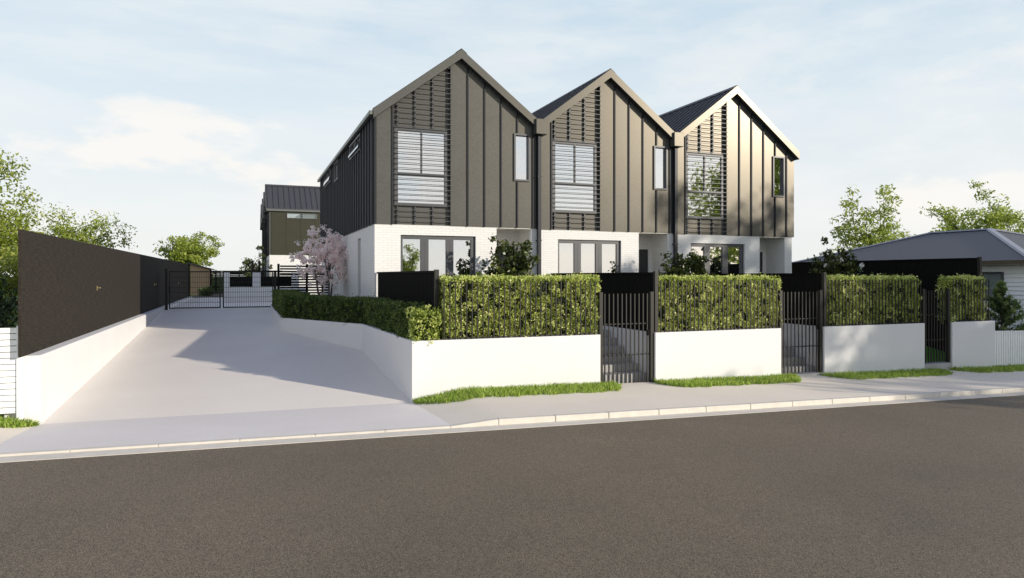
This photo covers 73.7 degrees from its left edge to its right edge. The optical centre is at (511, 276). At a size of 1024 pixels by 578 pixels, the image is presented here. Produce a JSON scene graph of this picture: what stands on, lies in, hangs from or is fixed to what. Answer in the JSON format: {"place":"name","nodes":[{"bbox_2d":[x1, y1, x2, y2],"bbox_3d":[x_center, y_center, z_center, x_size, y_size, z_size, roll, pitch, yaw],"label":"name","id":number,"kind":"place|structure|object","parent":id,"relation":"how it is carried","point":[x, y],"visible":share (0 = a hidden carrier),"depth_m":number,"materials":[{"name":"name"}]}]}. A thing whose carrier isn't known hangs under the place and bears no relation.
{"place":"outdoors","nodes":[
{"label":"outdoors","id":0,"kind":"place"},
{"bbox_2d":[0,417,31,442],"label":"footpath","id":1,"kind":"structure","parent":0,"point":[6,433],"depth_m":10.07,"materials":[{"name":"concrete"}]},
{"bbox_2d":[0,326,23,419],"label":"slat fence","id":2,"kind":"object","parent":1,"relation":"on","point":[16,396],"visible":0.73,"depth_m":10.71,"materials":[{"name":"white paint"}]},
{"bbox_2d":[0,414,41,427],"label":"grass","id":3,"kind":"structure","parent":1,"relation":"on","point":[9,422],"depth_m":10.54,"materials":[{"name":"green plant"}]},
{"bbox_2d":[0,403,450,454],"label":"vehicle crossing","id":4,"kind":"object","parent":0,"point":[68,435],"visible":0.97,"depth_m":10.62,"materials":[{"name":"concrete"}]},
{"bbox_2d":[42,297,411,423],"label":"driveway","id":5,"kind":"structure","parent":0,"point":[184,362],"depth_m":15.21,"materials":[{"name":"concrete"}]},
{"bbox_2d":[165,269,167,309],"bbox_3d":[-14.057,0.700,27.769,0.100,2.000,0.100,0,0,-21],"label":"gate post","id":6,"kind":"object","parent":5,"relation":"on","point":[166,289],"visible":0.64,"depth_m":27.73,"materials":[{"name":"metal"}]},
{"bbox_2d":[169,271,220,308],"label":"driveway gate","id":7,"kind":"structure","parent":6,"relation":"attached to","point":[188,297],"depth_m":28.16,"materials":[{"name":"metal"}]},
{"bbox_2d":[239,246,272,273],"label":"leafy tree","id":8,"kind":"object","parent":5,"relation":"on","point":[247,262],"visible":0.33,"depth_m":44.26,"materials":[{"name":"green plant"}]},
{"bbox_2d":[244,261,282,273],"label":"pergola","id":9,"kind":"object","parent":5,"relation":"on","point":[252,265],"visible":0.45,"depth_m":42.47,"materials":[{"name":"black metal"}]},
{"bbox_2d":[224,272,305,300],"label":"pier wall","id":10,"kind":"structure","parent":5,"relation":"on","point":[255,286],"depth_m":37.39,"materials":[{"name":"white paint"}]},
{"bbox_2d":[274,272,275,288],"bbox_3d":[-10.164,0.750,29.290,0.100,1.900,0.100,0,0,-21],"label":"gate post","id":11,"kind":"object","parent":5,"relation":"on","point":[274,280],"visible":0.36,"depth_m":29.24,"materials":[{"name":"metal"}]},
{"bbox_2d":[223,271,272,307],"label":"driveway gate","id":12,"kind":"structure","parent":11,"relation":"attached to","point":[248,306],"depth_m":28.91,"materials":[{"name":"metal"}]},
{"bbox_2d":[264,184,320,294],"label":"terrace house","id":13,"kind":"structure","parent":5,"relation":"on","point":[292,212],"depth_m":46.41,"materials":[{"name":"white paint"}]},
{"bbox_2d":[287,213,316,218],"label":"window","id":14,"kind":"structure","parent":13,"relation":"in","point":[289,215],"depth_m":46.44,"materials":[{"name":"clear glass"}]},
{"bbox_2d":[0,277,1019,417],"bbox_3d":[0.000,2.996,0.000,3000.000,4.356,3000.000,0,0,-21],"label":"ground","id":15,"kind":"structure","parent":0,"point":[15,323],"depth_m":33.71,"materials":[{"name":"green plant"}]},
{"bbox_2d":[0,274,17,364],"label":"conifer shrub","id":16,"kind":"object","parent":15,"relation":"on","point":[5,316],"visible":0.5,"depth_m":11.99,"materials":[{"name":"green plant"}]},
{"bbox_2d":[0,148,47,333],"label":"leafy tree","id":17,"kind":"object","parent":15,"relation":"on","point":[10,257],"visible":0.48,"depth_m":14.53,"materials":[{"name":"green plant"}]},
{"bbox_2d":[1,199,137,277],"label":"leafy tree","id":18,"kind":"object","parent":15,"relation":"on","point":[81,236],"visible":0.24,"depth_m":23.20,"materials":[{"name":"green plant"}]},
{"bbox_2d":[4,298,190,423],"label":"driveway wall","id":19,"kind":"structure","parent":15,"relation":"on","point":[56,376],"depth_m":12.68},
{"bbox_2d":[18,229,189,356],"bbox_3d":[-13.794,0.256,26.430,0.136,2.012,33.926,0,0,-21],"label":"dark fence","id":20,"kind":"object","parent":19,"relation":"on","point":[68,289],"visible":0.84,"depth_m":14.28,"materials":[{"name":"black wood"}]},
{"bbox_2d":[153,231,224,266],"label":"leafy tree","id":21,"kind":"object","parent":15,"relation":"on","point":[186,250],"visible":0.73,"depth_m":94.07,"materials":[{"name":"green plant"}]},
{"bbox_2d":[194,293,222,296],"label":"garden bed","id":22,"kind":"object","parent":15,"relation":"on","point":[215,294],"visible":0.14,"depth_m":45.98,"materials":[{"name":"green plant"}]},
{"bbox_2d":[187,262,214,294],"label":"garden shed","id":23,"kind":"structure","parent":22,"relation":"on","point":[203,278],"depth_m":50.04,"materials":[{"name":"brown wood"}]},
{"bbox_2d":[198,272,206,287],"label":"door","id":24,"kind":"structure","parent":23,"relation":"in","point":[203,275],"depth_m":50.15,"materials":[{"name":"brown wood"}]},
{"bbox_2d":[198,286,214,295],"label":"court shrub","id":25,"kind":"object","parent":22,"relation":"on","point":[205,289],"visible":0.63,"depth_m":45.06,"materials":[{"name":"green plant"}]},
{"bbox_2d":[212,270,262,292],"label":"fence","id":26,"kind":"object","parent":15,"relation":"on","point":[215,281],"visible":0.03,"depth_m":53.75,"materials":[{"name":"black metal"}]},
{"bbox_2d":[260,204,262,269],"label":"terrace house","id":27,"kind":"structure","parent":15,"relation":"on","point":[261,226],"depth_m":59.03,"materials":[{"name":"black paint"}]},
{"bbox_2d":[261,199,264,273],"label":"terrace house","id":28,"kind":"structure","parent":15,"relation":"on","point":[262,221],"depth_m":54.56,"materials":[{"name":"black paint"}]},
{"bbox_2d":[262,192,266,273],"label":"terrace house","id":29,"kind":"structure","parent":15,"relation":"on","point":[264,217],"depth_m":50.28,"materials":[{"name":"black paint"}]},
{"bbox_2d":[271,306,599,402],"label":"garden wall","id":30,"kind":"structure","parent":15,"relation":"on","point":[411,369],"depth_m":14.09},
{"bbox_2d":[444,281,595,339],"bbox_3d":[0.222,0.679,14.108,3.381,1.158,0.040,0,0,-21],"label":"railing","id":31,"kind":"object","parent":30,"relation":"on","point":[520,335],"visible":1,"depth_m":14.08,"materials":[{"name":"metal"}]},
{"bbox_2d":[596,329,646,382],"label":"garden steps","id":32,"kind":"structure","parent":15,"relation":"on","point":[619,363],"depth_m":15.72,"materials":[{"name":"concrete"}]},
{"bbox_2d":[597,325,648,381],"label":"divider wall","id":33,"kind":"structure","parent":15,"relation":"on","point":[628,340],"depth_m":16.11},
{"bbox_2d":[551,271,657,331],"bbox_3d":[2.214,0.574,17.913,0.080,1.368,5.640,0,0,-21],"label":"divider fence","id":34,"kind":"object","parent":33,"relation":"on","point":[628,283],"visible":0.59,"depth_m":16.39,"materials":[{"name":"black metal"}]},
{"bbox_2d":[654,328,780,379],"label":"garden wall","id":35,"kind":"structure","parent":15,"relation":"on","point":[716,353],"depth_m":15.82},
{"bbox_2d":[660,280,777,331],"bbox_3d":[4.870,0.674,15.923,3.321,1.168,0.040,0,0,-21],"label":"railing","id":36,"kind":"object","parent":35,"relation":"on","point":[723,328],"visible":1,"depth_m":15.90,"materials":[{"name":"metal"}]},
{"bbox_2d":[774,323,817,370],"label":"divider wall","id":37,"kind":"structure","parent":15,"relation":"on","point":[800,337],"depth_m":17.66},
{"bbox_2d":[691,272,826,325],"bbox_3d":[6.815,0.579,19.711,0.080,1.358,5.640,0,0,-21],"label":"divider fence","id":38,"kind":"object","parent":37,"relation":"on","point":[800,283],"visible":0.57,"depth_m":17.80,"materials":[{"name":"black metal"}]},
{"bbox_2d":[785,348,814,372],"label":"garden steps","id":39,"kind":"structure","parent":15,"relation":"on","point":[789,361],"depth_m":17.42,"materials":[{"name":"concrete"}]},
{"bbox_2d":[785,371,823,375],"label":"gate sill","id":40,"kind":"structure","parent":15,"relation":"on","point":[811,373],"depth_m":16.86,"materials":[{"name":"concrete"}]},
{"bbox_2d":[778,290,822,373],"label":"pedestrian gate","id":41,"kind":"structure","parent":40,"relation":"on","point":[781,298],"depth_m":16.84,"materials":[{"name":"metal"}]},
{"bbox_2d":[829,184,915,252],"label":"airy tree","id":42,"kind":"object","parent":15,"relation":"on","point":[884,232],"visible":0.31,"depth_m":46.59,"materials":[{"name":"green plant"}]},
{"bbox_2d":[823,323,924,373],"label":"garden wall","id":43,"kind":"structure","parent":15,"relation":"on","point":[858,348],"depth_m":17.60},
{"bbox_2d":[828,280,920,325],"bbox_3d":[9.434,0.674,17.706,3.241,1.168,0.040,0,0,-21],"label":"railing","id":44,"kind":"object","parent":43,"relation":"on","point":[876,323],"visible":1,"depth_m":17.70,"materials":[{"name":"metal"}]},
{"bbox_2d":[792,257,981,351],"bbox_3d":[9.586,1.075,29.108,0.080,3.250,20.750,0,0,-21],"label":"boundary fence","id":45,"kind":"object","parent":15,"relation":"on","point":[927,272],"visible":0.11,"depth_m":20.98,"materials":[{"name":"black metal"}]},
{"bbox_2d":[925,361,951,369],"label":"gate sill","id":46,"kind":"structure","parent":15,"relation":"on","point":[943,364],"depth_m":18.50,"materials":[{"name":"concrete"}]},
{"bbox_2d":[921,289,950,362],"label":"pedestrian gate","id":47,"kind":"structure","parent":46,"relation":"on","point":[947,323],"depth_m":18.60,"materials":[{"name":"metal"}]},
{"bbox_2d":[919,179,1023,232],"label":"airy tree","id":48,"kind":"object","parent":15,"relation":"on","point":[995,216],"visible":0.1,"depth_m":56.78,"materials":[{"name":"green plant"}]},
{"bbox_2d":[984,279,1023,330],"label":"cone shrub","id":49,"kind":"object","parent":15,"relation":"on","point":[1004,308],"visible":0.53,"depth_m":21.54,"materials":[{"name":"green plant"}]},
{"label":"front lawn","id":50,"kind":"structure","parent":15,"relation":"on","visible":0},
{"bbox_2d":[377,269,438,337],"bbox_3d":[-2.587,0.561,16.196,0.083,1.393,5.340,0,0,-24],"label":"divider fence","id":51,"kind":"object","parent":50,"relation":"on","point":[420,286],"visible":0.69,"depth_m":15.48,"materials":[{"name":"black metal"}]},
{"bbox_2d":[405,304,442,345],"bbox_3d":[-1.760,0.963,13.616,0.655,0.821,0.820,0,0,-21],"label":"corner bush","id":52,"kind":"object","parent":50,"relation":"on","point":[422,324],"visible":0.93,"depth_m":13.42,"materials":[{"name":"green plant"}]},
{"bbox_2d":[317,48,546,308],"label":"terrace house","id":53,"kind":"structure","parent":50,"relation":"on","point":[433,169],"depth_m":19.58,"materials":[{"name":"brown paint"}]},
{"bbox_2d":[323,168,330,187],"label":"window","id":54,"kind":"structure","parent":53,"relation":"in","point":[326,177],"depth_m":28.62,"materials":[{"name":"clear glass"}]},
{"bbox_2d":[334,159,337,181],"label":"window","id":55,"kind":"structure","parent":53,"relation":"in","point":[336,163],"depth_m":26.05,"materials":[{"name":"clear glass"}]},
{"bbox_2d":[348,133,359,160],"bbox_3d":[-4.956,-4.060,21.522,0.150,0.480,2.200,0,0,-21],"label":"window","id":56,"kind":"structure","parent":53,"relation":"in","point":[351,150],"depth_m":21.50,"materials":[{"name":"clear glass"}]},
{"bbox_2d":[394,126,447,207],"bbox_3d":[-2.556,-3.060,19.241,1.540,2.200,0.095,0,0,-21],"label":"window","id":57,"kind":"structure","parent":53,"relation":"in","point":[426,199],"depth_m":19.23,"materials":[{"name":"white glass"}]},
{"bbox_2d":[401,235,474,308],"bbox_3d":[-2.099,0.050,19.403,2.190,2.400,0.106,0,0,-21],"label":"glazed door","id":58,"kind":"structure","parent":53,"relation":"in","point":[453,255],"depth_m":19.42,"materials":[{"name":"clear glass"}]},
{"bbox_2d":[497,246,514,267],"bbox_3d":[-0.341,0.160,21.059,0.890,2.180,0.060,0,0,-21],"label":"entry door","id":59,"kind":"structure","parent":53,"relation":"in","point":[502,258],"depth_m":21.04,"materials":[{"name":"black metal"}]},
{"bbox_2d":[514,133,529,181],"bbox_3d":[0.274,-3.510,20.255,0.510,1.400,0.165,0,0,-21],"label":"window","id":60,"kind":"structure","parent":53,"relation":"in","point":[521,142],"depth_m":20.26,"materials":[{"name":"clear glass"}]},
{"bbox_2d":[475,235,539,283],"bbox_3d":[0.005,0.124,18.811,1.849,2.641,1.658,0,0,13],"label":"garden shrub","id":61,"kind":"object","parent":50,"relation":"on","point":[513,268],"visible":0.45,"depth_m":18.65,"materials":[{"name":"green plant"}]},
{"bbox_2d":[439,271,601,338],"bbox_3d":[0.190,0.605,14.408,3.565,1.468,0.822,0,0,-21],"label":"hedge","id":62,"kind":"object","parent":50,"relation":"on","point":[573,278],"visible":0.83,"depth_m":14.13,"materials":[{"name":"green plant"}]},
{"bbox_2d":[0,395,1023,577],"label":"road","id":63,"kind":"structure","parent":0,"point":[931,489],"depth_m":7.09,"materials":[{"name":"grey asphalt"}]},
{"bbox_2d":[0,392,1023,462],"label":"gutter channel","id":64,"kind":"object","parent":63,"relation":"on","point":[241,444],"visible":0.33,"depth_m":10.34,"materials":[{"name":"concrete"}]},
{"bbox_2d":[0,387,1023,456],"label":"kerb","id":65,"kind":"structure","parent":0,"point":[601,415],"depth_m":11.48,"materials":[{"name":"concrete"}]},
{"bbox_2d":[0,0,1023,276],"label":"sky","id":66,"kind":"structure","parent":0,"point":[174,118],"materials":[{"name":"blue"}]},
{"bbox_2d":[416,370,1023,424],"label":"footpath","id":67,"kind":"structure","parent":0,"point":[640,395],"depth_m":13.64,"materials":[{"name":"concrete"}]},
{"bbox_2d":[412,380,622,403],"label":"grass","id":68,"kind":"structure","parent":67,"relation":"on","point":[462,394],"depth_m":13.38,"materials":[{"name":"green plant"}]},
{"bbox_2d":[598,292,653,382],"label":"pedestrian gate","id":69,"kind":"structure","parent":67,"relation":"on","point":[650,332],"depth_m":15.06,"materials":[{"name":"metal"}]},
{"bbox_2d":[654,372,801,387],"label":"grass","id":70,"kind":"structure","parent":67,"relation":"on","point":[734,380],"depth_m":15.30,"materials":[{"name":"green plant"}]},
{"bbox_2d":[818,367,953,379],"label":"grass","id":71,"kind":"structure","parent":67,"relation":"on","point":[871,374],"depth_m":17.06,"materials":[{"name":"green plant"}]},
{"bbox_2d":[949,363,1023,372],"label":"grass","id":72,"kind":"structure","parent":67,"relation":"on","point":[998,368],"depth_m":18.52,"materials":[{"name":"green plant"}]},
{"bbox_2d":[995,330,1023,365],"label":"picket fence","id":73,"kind":"object","parent":67,"relation":"on","point":[1009,347],"visible":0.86,"depth_m":19.56,"materials":[{"name":"white paint"}]},
{"bbox_2d":[794,228,1023,330],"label":"neighbour house","id":74,"kind":"structure","parent":0,"point":[1000,252],"depth_m":26.99,"materials":[{"name":"paint"}]},
{"bbox_2d":[982,272,1003,299],"bbox_3d":[17.122,0.350,24.789,0.105,1.020,1.420,0,0,-21],"label":"window","id":75,"kind":"structure","parent":74,"relation":"in","point":[994,277],"depth_m":24.48,"materials":[{"name":"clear glass"}]},
{"bbox_2d":[926,346,944,361],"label":"side lawn","id":76,"kind":"structure","parent":0,"point":[933,355],"depth_m":19.93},
{"bbox_2d":[658,85,799,273],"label":"terrace house","id":77,"kind":"structure","parent":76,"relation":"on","point":[738,153],"depth_m":23.09,"materials":[{"name":"brown paint"}]},
{"bbox_2d":[686,151,723,219],"bbox_3d":[6.404,-3.000,22.742,1.540,2.200,0.095,0,0,-21],"label":"window","id":78,"kind":"structure","parent":77,"relation":"in","point":[696,168],"depth_m":22.73,"materials":[{"name":"glass"}]},
{"bbox_2d":[691,243,742,273],"bbox_3d":[6.858,0.110,22.914,2.190,2.400,0.084,0,0,-21],"label":"glazed door","id":79,"kind":"structure","parent":77,"relation":"in","point":[723,258],"depth_m":22.97,"materials":[{"name":"glass"}]},
{"bbox_2d":[760,252,761,272],"bbox_3d":[8.620,0.220,24.560,0.890,2.180,0.060,0,0,-21],"label":"entry door","id":80,"kind":"structure","parent":77,"relation":"in","point":[760,252],"depth_m":24.69,"materials":[{"name":"black metal"}]},
{"bbox_2d":[772,156,784,196],"bbox_3d":[9.234,-3.450,23.756,0.510,1.400,0.165,0,0,-21],"label":"window","id":81,"kind":"structure","parent":77,"relation":"in","point":[778,163],"depth_m":23.76,"materials":[{"name":"glass"}]},
{"bbox_2d":[951,320,994,368],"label":"garden wall","id":82,"kind":"structure","parent":76,"relation":"on","point":[973,343],"depth_m":18.96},
{"bbox_2d":[935,273,987,323],"bbox_3d":[12.633,0.619,19.199,1.502,1.435,0.597,0,0,-21],"label":"hedge","id":83,"kind":"object","parent":82,"relation":"on","point":[948,284],"visible":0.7,"depth_m":19.03,"materials":[{"name":"green plant"}]},
{"bbox_2d":[952,279,989,321],"bbox_3d":[12.783,0.674,19.014,1.471,1.168,0.040,0,0,-21],"label":"railing","id":84,"kind":"object","parent":82,"relation":"on","point":[968,320],"visible":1,"depth_m":19.04,"materials":[{"name":"metal"}]},
{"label":"garden bed","id":85,"kind":"structure","parent":0,"visible":0},
{"bbox_2d":[277,264,327,295],"bbox_3d":[-8.500,0.450,27.862,2.040,1.900,0.110,0,0,-21],"label":"slat screen","id":86,"kind":"object","parent":85,"relation":"on","point":[279,277],"visible":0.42,"depth_m":27.69,"materials":[{"name":"black metal"}]},
{"bbox_2d":[289,224,348,295],"bbox_3d":[-6.442,-0.179,23.895,2.302,3.250,2.240,0,0,-44],"label":"blossom tree","id":87,"kind":"object","parent":85,"relation":"on","point":[338,251],"visible":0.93,"depth_m":23.67,"materials":[{"name":"pink plant"}]},
{"bbox_2d":[271,287,430,338],"bbox_3d":[-5.965,0.888,20.952,2.211,0.921,16.575,0,0,-30],"label":"hedge","id":88,"kind":"object","parent":85,"relation":"on","point":[385,314],"visible":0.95,"depth_m":18.51,"materials":[{"name":"green plant"}]},
{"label":"garden path","id":89,"kind":"structure","parent":0,"visible":0},
{"bbox_2d":[658,251,718,276],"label":"garden shrub","id":90,"kind":"object","parent":89,"relation":"on","point":[686,268],"visible":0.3,"depth_m":20.63,"materials":[{"name":"green plant"}]},
{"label":"front lawn","id":91,"kind":"structure","parent":0,"visible":0},
{"bbox_2d":[807,236,864,276],"bbox_3d":[10.046,0.110,20.921,2.547,2.674,1.523,0,0,-21],"label":"garden shrub","id":92,"kind":"object","parent":91,"relation":"on","point":[838,265],"visible":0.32,"depth_m":20.70,"materials":[{"name":"green plant"}]},
{"bbox_2d":[827,272,921,325],"bbox_3d":[9.354,0.614,17.999,3.358,1.457,0.836,0,0,-21],"label":"hedge","id":93,"kind":"object","parent":91,"relation":"on","point":[865,277],"visible":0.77,"depth_m":17.75,"materials":[{"name":"green plant"}]},
{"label":"front lawn","id":94,"kind":"structure","parent":0,"visible":0},
{"bbox_2d":[532,68,683,283],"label":"terrace house","id":95,"kind":"structure","parent":94,"relation":"on","point":[611,139],"depth_m":21.29,"materials":[{"name":"brown paint"}]},
{"bbox_2d":[552,140,596,213],"bbox_3d":[1.924,-3.030,20.991,1.540,2.200,0.095,0,0,-21],"label":"window","id":96,"kind":"structure","parent":95,"relation":"in","point":[560,197],"depth_m":20.97,"materials":[{"name":"glass"}]},
{"bbox_2d":[558,239,619,272],"bbox_3d":[2.378,0.080,21.164,2.190,2.400,0.084,0,0,-21],"label":"glazed door","id":97,"kind":"structure","parent":95,"relation":"in","point":[586,256],"depth_m":21.16,"materials":[{"name":"glass"}]},
{"bbox_2d":[639,249,647,271],"bbox_3d":[4.139,0.190,22.810,0.890,2.180,0.060,0,0,-21],"label":"entry door","id":98,"kind":"structure","parent":95,"relation":"in","point":[643,253],"depth_m":22.88,"materials":[{"name":"black wood"}]},
{"bbox_2d":[653,146,667,189],"bbox_3d":[4.754,-3.480,22.006,0.510,1.400,0.165,0,0,-21],"label":"window","id":99,"kind":"structure","parent":95,"relation":"in","point":[660,153],"depth_m":22.00,"materials":[{"name":"glass"}]},
{"bbox_2d":[658,272,782,331],"bbox_3d":[4.827,0.620,16.234,3.562,1.444,0.816,0,0,-21],"label":"hedge","id":100,"kind":"object","parent":94,"relation":"on","point":[705,277],"visible":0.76,"depth_m":15.97,"materials":[{"name":"green plant"}]}
]}

